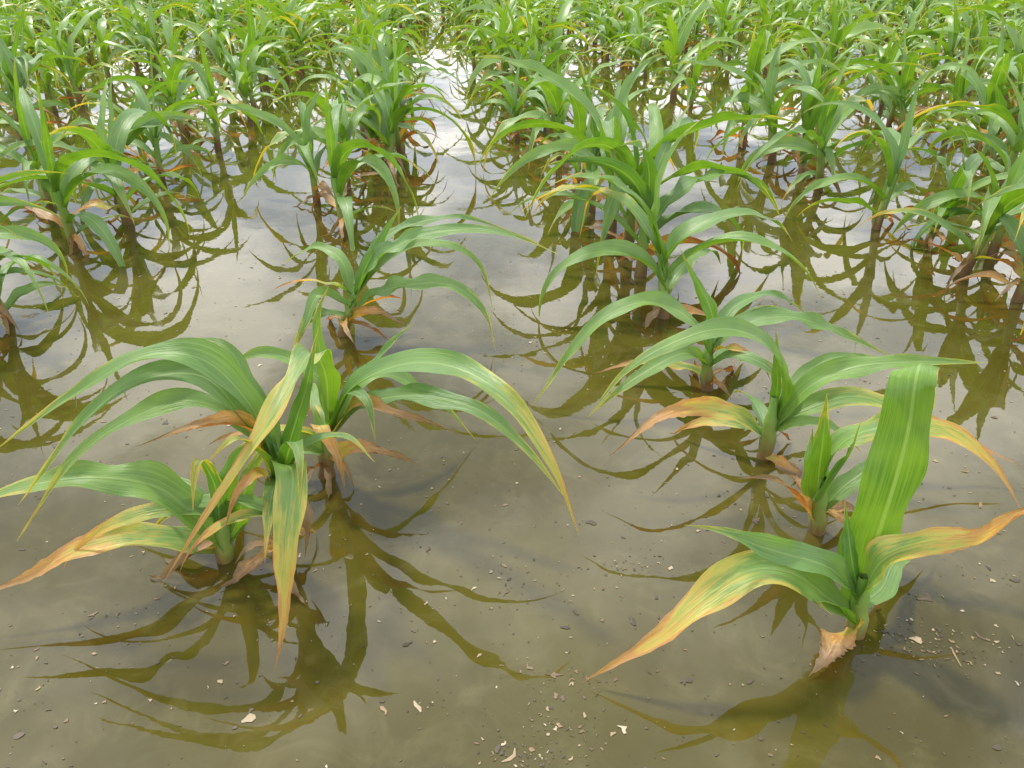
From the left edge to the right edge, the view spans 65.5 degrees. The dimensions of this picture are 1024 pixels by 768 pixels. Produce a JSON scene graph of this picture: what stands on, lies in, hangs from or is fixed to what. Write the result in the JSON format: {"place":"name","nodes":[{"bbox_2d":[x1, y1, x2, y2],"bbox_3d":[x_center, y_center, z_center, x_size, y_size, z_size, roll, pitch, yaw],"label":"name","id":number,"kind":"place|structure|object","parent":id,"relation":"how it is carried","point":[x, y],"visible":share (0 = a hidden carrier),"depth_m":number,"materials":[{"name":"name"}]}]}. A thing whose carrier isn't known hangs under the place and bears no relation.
{"place":"outdoors","nodes":[
{"label":"outdoors","id":0,"kind":"place"},
{"bbox_2d":[0,0,1023,767],"bbox_3d":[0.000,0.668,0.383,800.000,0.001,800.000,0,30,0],"label":"flood water","id":1,"kind":"structure","parent":0,"point":[208,626],"depth_m":1.28,"materials":[{"name":"brown liquid"}]},
{"bbox_2d":[0,118,18,124],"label":"corn plant","id":2,"kind":"object","parent":1,"relation":"on","point":[2,120],"visible":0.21,"depth_m":2.93,"materials":[{"name":"green plant"}]},
{"bbox_2d":[0,71,49,125],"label":"corn plant","id":3,"kind":"object","parent":1,"relation":"on","point":[33,89],"visible":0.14,"depth_m":3.61,"materials":[{"name":"green plant"}]},
{"bbox_2d":[0,196,61,239],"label":"corn plant","id":4,"kind":"object","parent":1,"relation":"on","point":[7,201],"visible":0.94,"depth_m":1.66,"materials":[{"name":"green plant"}]},
{"bbox_2d":[0,1,73,129],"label":"corn plant","id":5,"kind":"object","parent":1,"relation":"on","point":[23,67],"visible":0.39,"depth_m":3.36,"materials":[{"name":"green plant"}]},
{"bbox_2d":[0,170,78,333],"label":"corn plant","id":6,"kind":"object","parent":1,"relation":"on","point":[23,232],"visible":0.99,"depth_m":1.77,"materials":[{"name":"green plant"}]},
{"bbox_2d":[0,201,87,334],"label":"corn plant","id":7,"kind":"object","parent":1,"relation":"on","point":[16,294],"visible":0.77,"depth_m":1.78,"materials":[{"name":"green plant"}]},
{"bbox_2d":[0,4,96,138],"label":"corn plant","id":8,"kind":"object","parent":1,"relation":"on","point":[7,54],"visible":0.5,"depth_m":3.27,"materials":[{"name":"green plant"}]},
{"bbox_2d":[0,58,142,219],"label":"corn plant","id":9,"kind":"object","parent":1,"relation":"on","point":[23,131],"visible":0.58,"depth_m":2.38,"materials":[{"name":"green plant"}]},
{"bbox_2d":[2,72,189,266],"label":"corn plant","id":10,"kind":"object","parent":1,"relation":"on","point":[61,187],"visible":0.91,"depth_m":2.09,"materials":[{"name":"green plant"}]},
{"bbox_2d":[0,80,198,228],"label":"corn plant","id":11,"kind":"object","parent":1,"relation":"on","point":[123,122],"visible":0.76,"depth_m":2.31,"materials":[{"name":"green plant"}]},
{"bbox_2d":[0,70,211,221],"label":"corn plant","id":12,"kind":"object","parent":1,"relation":"on","point":[141,124],"visible":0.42,"depth_m":2.47,"materials":[{"name":"green plant"}]},
{"bbox_2d":[0,442,262,589],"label":"corn plant","id":13,"kind":"object","parent":1,"relation":"on","point":[167,491],"visible":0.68,"depth_m":1.03,"materials":[{"name":"green plant"}]},
{"bbox_2d":[72,79,208,174],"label":"corn plant","id":14,"kind":"object","parent":1,"relation":"on","point":[145,139],"visible":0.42,"depth_m":2.81,"materials":[{"name":"green plant"}]},
{"bbox_2d":[62,47,224,184],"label":"corn plant","id":15,"kind":"object","parent":1,"relation":"on","point":[152,134],"visible":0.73,"depth_m":2.71,"materials":[{"name":"green plant"}]},
{"bbox_2d":[79,54,242,137],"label":"corn plant","id":16,"kind":"object","parent":1,"relation":"on","point":[174,69],"visible":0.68,"depth_m":3.25,"materials":[{"name":"green plant"}]},
{"bbox_2d":[125,34,210,115],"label":"corn plant","id":17,"kind":"object","parent":1,"relation":"on","point":[171,58],"visible":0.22,"depth_m":3.71,"materials":[{"name":"green plant"}]},
{"bbox_2d":[118,41,221,130],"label":"corn plant","id":18,"kind":"object","parent":1,"relation":"on","point":[181,73],"visible":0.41,"depth_m":3.46,"materials":[{"name":"green plant"}]},
{"bbox_2d":[0,327,373,669],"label":"corn plant","id":19,"kind":"object","parent":1,"relation":"on","point":[218,370],"visible":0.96,"depth_m":0.95,"materials":[{"name":"green plant"}]},
{"bbox_2d":[158,29,262,150],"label":"corn plant","id":20,"kind":"object","parent":1,"relation":"on","point":[204,82],"visible":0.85,"depth_m":3.08,"materials":[{"name":"green plant"}]},
{"bbox_2d":[195,19,293,123],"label":"corn plant","id":21,"kind":"object","parent":1,"relation":"on","point":[239,78],"visible":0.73,"depth_m":3.59,"materials":[{"name":"green plant"}]},
{"bbox_2d":[202,88,354,206],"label":"corn plant","id":22,"kind":"object","parent":1,"relation":"on","point":[305,147],"visible":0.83,"depth_m":2.43,"materials":[{"name":"green plant"}]},
{"bbox_2d":[253,39,423,195],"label":"corn plant","id":23,"kind":"object","parent":1,"relation":"on","point":[346,129],"visible":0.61,"depth_m":2.58,"materials":[{"name":"green plant"}]},
{"bbox_2d":[272,14,419,138],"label":"corn plant","id":24,"kind":"object","parent":1,"relation":"on","point":[350,78],"visible":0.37,"depth_m":3.26,"materials":[{"name":"green plant"}]},
{"bbox_2d":[294,23,442,124],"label":"corn plant","id":25,"kind":"object","parent":1,"relation":"on","point":[359,83],"visible":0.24,"depth_m":3.41,"materials":[{"name":"green plant"}]},
{"bbox_2d":[162,286,578,584],"bbox_3d":[-0.203,0.080,1.169,0.516,0.360,0.509,-5,30,-9],"label":"corn plant","id":26,"kind":"object","parent":1,"relation":"on","point":[331,412],"visible":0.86,"depth_m":1.13,"materials":[{"name":"green plant"}]},
{"bbox_2d":[311,78,438,250],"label":"corn plant","id":27,"kind":"object","parent":1,"relation":"on","point":[341,170],"visible":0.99,"depth_m":2.21,"materials":[{"name":"green plant"}]},
{"bbox_2d":[317,35,439,154],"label":"corn plant","id":28,"kind":"object","parent":1,"relation":"on","point":[367,61],"visible":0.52,"depth_m":2.97,"materials":[{"name":"green plant"}]},
{"bbox_2d":[309,35,450,165],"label":"corn plant","id":29,"kind":"object","parent":1,"relation":"on","point":[359,66],"visible":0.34,"depth_m":3.09,"materials":[{"name":"green plant"}]},
{"bbox_2d":[324,62,437,161],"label":"corn plant","id":30,"kind":"object","parent":1,"relation":"on","point":[373,133],"visible":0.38,"depth_m":2.93,"materials":[{"name":"green plant"}]},
{"bbox_2d":[307,15,465,115],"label":"corn plant","id":31,"kind":"object","parent":1,"relation":"on","point":[400,50],"visible":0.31,"depth_m":3.59,"materials":[{"name":"green plant"}]},
{"bbox_2d":[313,20,475,185],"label":"corn plant","id":32,"kind":"object","parent":1,"relation":"on","point":[392,114],"visible":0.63,"depth_m":2.81,"materials":[{"name":"green plant"}]},
{"bbox_2d":[275,207,559,350],"bbox_3d":[-0.205,-0.197,1.673,0.611,0.340,0.226,0,30,0],"label":"corn plant","id":33,"kind":"object","parent":1,"relation":"on","point":[380,253],"visible":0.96,"depth_m":1.66,"materials":[{"name":"green plant"}]},
{"bbox_2d":[0,0,1023,114],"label":"distant corn rows","id":34,"kind":"object","parent":1,"relation":"on","point":[297,20],"visible":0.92,"depth_m":4.81,"materials":[{"name":"green plant"}]},
{"bbox_2d":[0,118,1023,767],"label":"floating debris","id":35,"kind":"object","parent":1,"relation":"on","point":[554,674],"visible":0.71,"depth_m":0.99,"materials":[{"name":"beige plant"}]},
{"bbox_2d":[477,53,554,140],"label":"corn plant","id":36,"kind":"object","parent":1,"relation":"on","point":[513,108],"visible":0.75,"depth_m":3.25,"materials":[{"name":"green plant"}]},
{"bbox_2d":[448,17,593,118],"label":"corn plant","id":37,"kind":"object","parent":1,"relation":"on","point":[550,59],"visible":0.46,"depth_m":3.43,"materials":[{"name":"green plant"}]},
{"bbox_2d":[466,26,578,132],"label":"corn plant","id":38,"kind":"object","parent":1,"relation":"on","point":[522,83],"visible":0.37,"depth_m":3.38,"materials":[{"name":"green plant"}]},
{"bbox_2d":[483,33,629,170],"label":"corn plant","id":39,"kind":"object","parent":1,"relation":"on","point":[556,96],"visible":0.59,"depth_m":2.85,"materials":[{"name":"green plant"}]},
{"bbox_2d":[520,50,615,115],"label":"corn plant","id":40,"kind":"object","parent":1,"relation":"on","point":[563,73],"visible":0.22,"depth_m":3.69,"materials":[{"name":"green plant"}]},
{"bbox_2d":[479,62,669,234],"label":"corn plant","id":41,"kind":"object","parent":1,"relation":"on","point":[593,130],"visible":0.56,"depth_m":2.33,"materials":[{"name":"green plant"}]},
{"bbox_2d":[476,54,675,241],"bbox_3d":[0.244,-0.619,2.242,0.746,0.562,0.586,-20,35,-33],"label":"corn plant","id":42,"kind":"object","parent":1,"relation":"on","point":[615,127],"visible":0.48,"depth_m":2.17,"materials":[{"name":"green plant"}]},
{"bbox_2d":[538,59,646,191],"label":"corn plant","id":43,"kind":"object","parent":1,"relation":"on","point":[580,113],"visible":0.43,"depth_m":2.61,"materials":[{"name":"green plant"}]},
{"bbox_2d":[507,103,779,283],"bbox_3d":[0.366,-0.458,2.030,0.777,0.471,0.489,-18,34,-28],"label":"corn plant","id":44,"kind":"object","parent":1,"relation":"on","point":[643,187],"visible":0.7,"depth_m":1.97,"materials":[{"name":"green plant"}]},
{"bbox_2d":[525,85,799,278],"bbox_3d":[0.340,-0.474,2.019,0.719,0.523,0.565,-2,31,-9],"label":"corn plant","id":45,"kind":"object","parent":1,"relation":"on","point":[613,205],"visible":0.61,"depth_m":1.91,"materials":[{"name":"green plant"}]},
{"bbox_2d":[538,119,820,328],"bbox_3d":[0.362,-0.353,1.810,0.590,0.504,0.395,2,26,4],"label":"corn plant","id":46,"kind":"object","parent":1,"relation":"on","point":[672,274],"visible":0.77,"depth_m":1.76,"materials":[{"name":"green plant"}]},
{"bbox_2d":[533,247,887,414],"bbox_3d":[0.361,-0.080,1.469,0.664,0.339,0.208,-4,30,-7],"label":"corn plant","id":47,"kind":"object","parent":1,"relation":"on","point":[756,316],"visible":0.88,"depth_m":1.45,"materials":[{"name":"green plant"}]},
{"bbox_2d":[669,39,824,165],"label":"corn plant","id":48,"kind":"object","parent":1,"relation":"on","point":[768,104],"visible":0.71,"depth_m":2.90,"materials":[{"name":"green plant"}]},
{"bbox_2d":[706,25,847,154],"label":"corn plant","id":49,"kind":"object","parent":1,"relation":"on","point":[757,64],"visible":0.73,"depth_m":3.11,"materials":[{"name":"green plant"}]},
{"bbox_2d":[583,363,1023,681],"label":"corn plant","id":50,"kind":"object","parent":1,"relation":"on","point":[878,551],"visible":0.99,"depth_m":0.91,"materials":[{"name":"green plant"}]},
{"bbox_2d":[588,316,1023,476],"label":"corn plant","id":51,"kind":"object","parent":1,"relation":"on","point":[795,402],"visible":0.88,"depth_m":1.26,"materials":[{"name":"green plant"}]},
{"bbox_2d":[706,46,933,176],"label":"corn plant","id":52,"kind":"object","parent":1,"relation":"on","point":[810,117],"visible":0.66,"depth_m":2.75,"materials":[{"name":"green plant"}]},
{"bbox_2d":[737,31,920,202],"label":"corn plant","id":53,"kind":"object","parent":1,"relation":"on","point":[832,117],"visible":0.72,"depth_m":2.60,"materials":[{"name":"green plant"}]},
{"bbox_2d":[784,60,954,229],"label":"corn plant","id":54,"kind":"object","parent":1,"relation":"on","point":[894,145],"visible":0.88,"depth_m":2.28,"materials":[{"name":"green plant"}]},
{"bbox_2d":[822,18,936,116],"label":"corn plant","id":55,"kind":"object","parent":1,"relation":"on","point":[872,80],"visible":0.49,"depth_m":3.63,"materials":[{"name":"green plant"}]},
{"bbox_2d":[740,394,1019,535],"bbox_3d":[0.485,0.151,1.115,0.364,0.290,0.148,5,30,8],"label":"corn plant","id":56,"kind":"object","parent":1,"relation":"on","point":[822,495],"visible":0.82,"depth_m":1.10,"materials":[{"name":"green plant"}]},
{"bbox_2d":[821,38,977,132],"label":"corn plant","id":57,"kind":"object","parent":1,"relation":"on","point":[892,91],"visible":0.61,"depth_m":3.33,"materials":[{"name":"green plant"}]},
{"bbox_2d":[829,24,970,133],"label":"corn plant","id":58,"kind":"object","parent":1,"relation":"on","point":[891,106],"visible":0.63,"depth_m":3.50,"materials":[{"name":"green plant"}]},
{"bbox_2d":[858,106,1023,283],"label":"corn plant","id":59,"kind":"object","parent":1,"relation":"on","point":[1011,203],"visible":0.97,"depth_m":1.94,"materials":[{"name":"green plant"}]},
{"bbox_2d":[888,67,1023,257],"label":"corn plant","id":60,"kind":"object","parent":1,"relation":"on","point":[941,197],"visible":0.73,"depth_m":2.12,"materials":[{"name":"green plant"}]},
{"bbox_2d":[907,116,1008,252],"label":"corn plant","id":61,"kind":"object","parent":1,"relation":"on","point":[962,177],"visible":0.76,"depth_m":2.13,"materials":[{"name":"green plant"}]},
{"bbox_2d":[896,22,1023,184],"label":"corn plant","id":62,"kind":"object","parent":1,"relation":"on","point":[1001,116],"visible":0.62,"depth_m":2.70,"materials":[{"name":"green plant"}]},
{"bbox_2d":[913,25,1010,150],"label":"corn plant","id":63,"kind":"object","parent":1,"relation":"on","point":[961,88],"visible":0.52,"depth_m":3.23,"materials":[{"name":"green plant"}]},
{"bbox_2d":[913,11,1023,154],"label":"corn plant","id":64,"kind":"object","parent":1,"relation":"on","point":[986,95],"visible":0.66,"depth_m":2.98,"materials":[{"name":"green plant"}]},
{"bbox_2d":[937,183,1023,334],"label":"corn plant","id":65,"kind":"object","parent":1,"relation":"on","point":[1013,226],"visible":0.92,"depth_m":1.89,"materials":[{"name":"green plant"}]},
{"bbox_2d":[937,82,1023,160],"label":"corn plant","id":66,"kind":"object","parent":1,"relation":"on","point":[1000,99],"visible":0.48,"depth_m":2.85,"materials":[{"name":"green plant"}]},
{"bbox_2d":[967,47,1019,111],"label":"corn plant","id":67,"kind":"object","parent":1,"relation":"on","point":[991,68],"visible":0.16,"depth_m":3.76,"materials":[{"name":"green plant"}]},
{"bbox_2d":[966,36,1023,123],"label":"corn plant","id":68,"kind":"object","parent":1,"relation":"on","point":[1015,71],"visible":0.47,"depth_m":3.55,"materials":[{"name":"green plant"}]}
]}

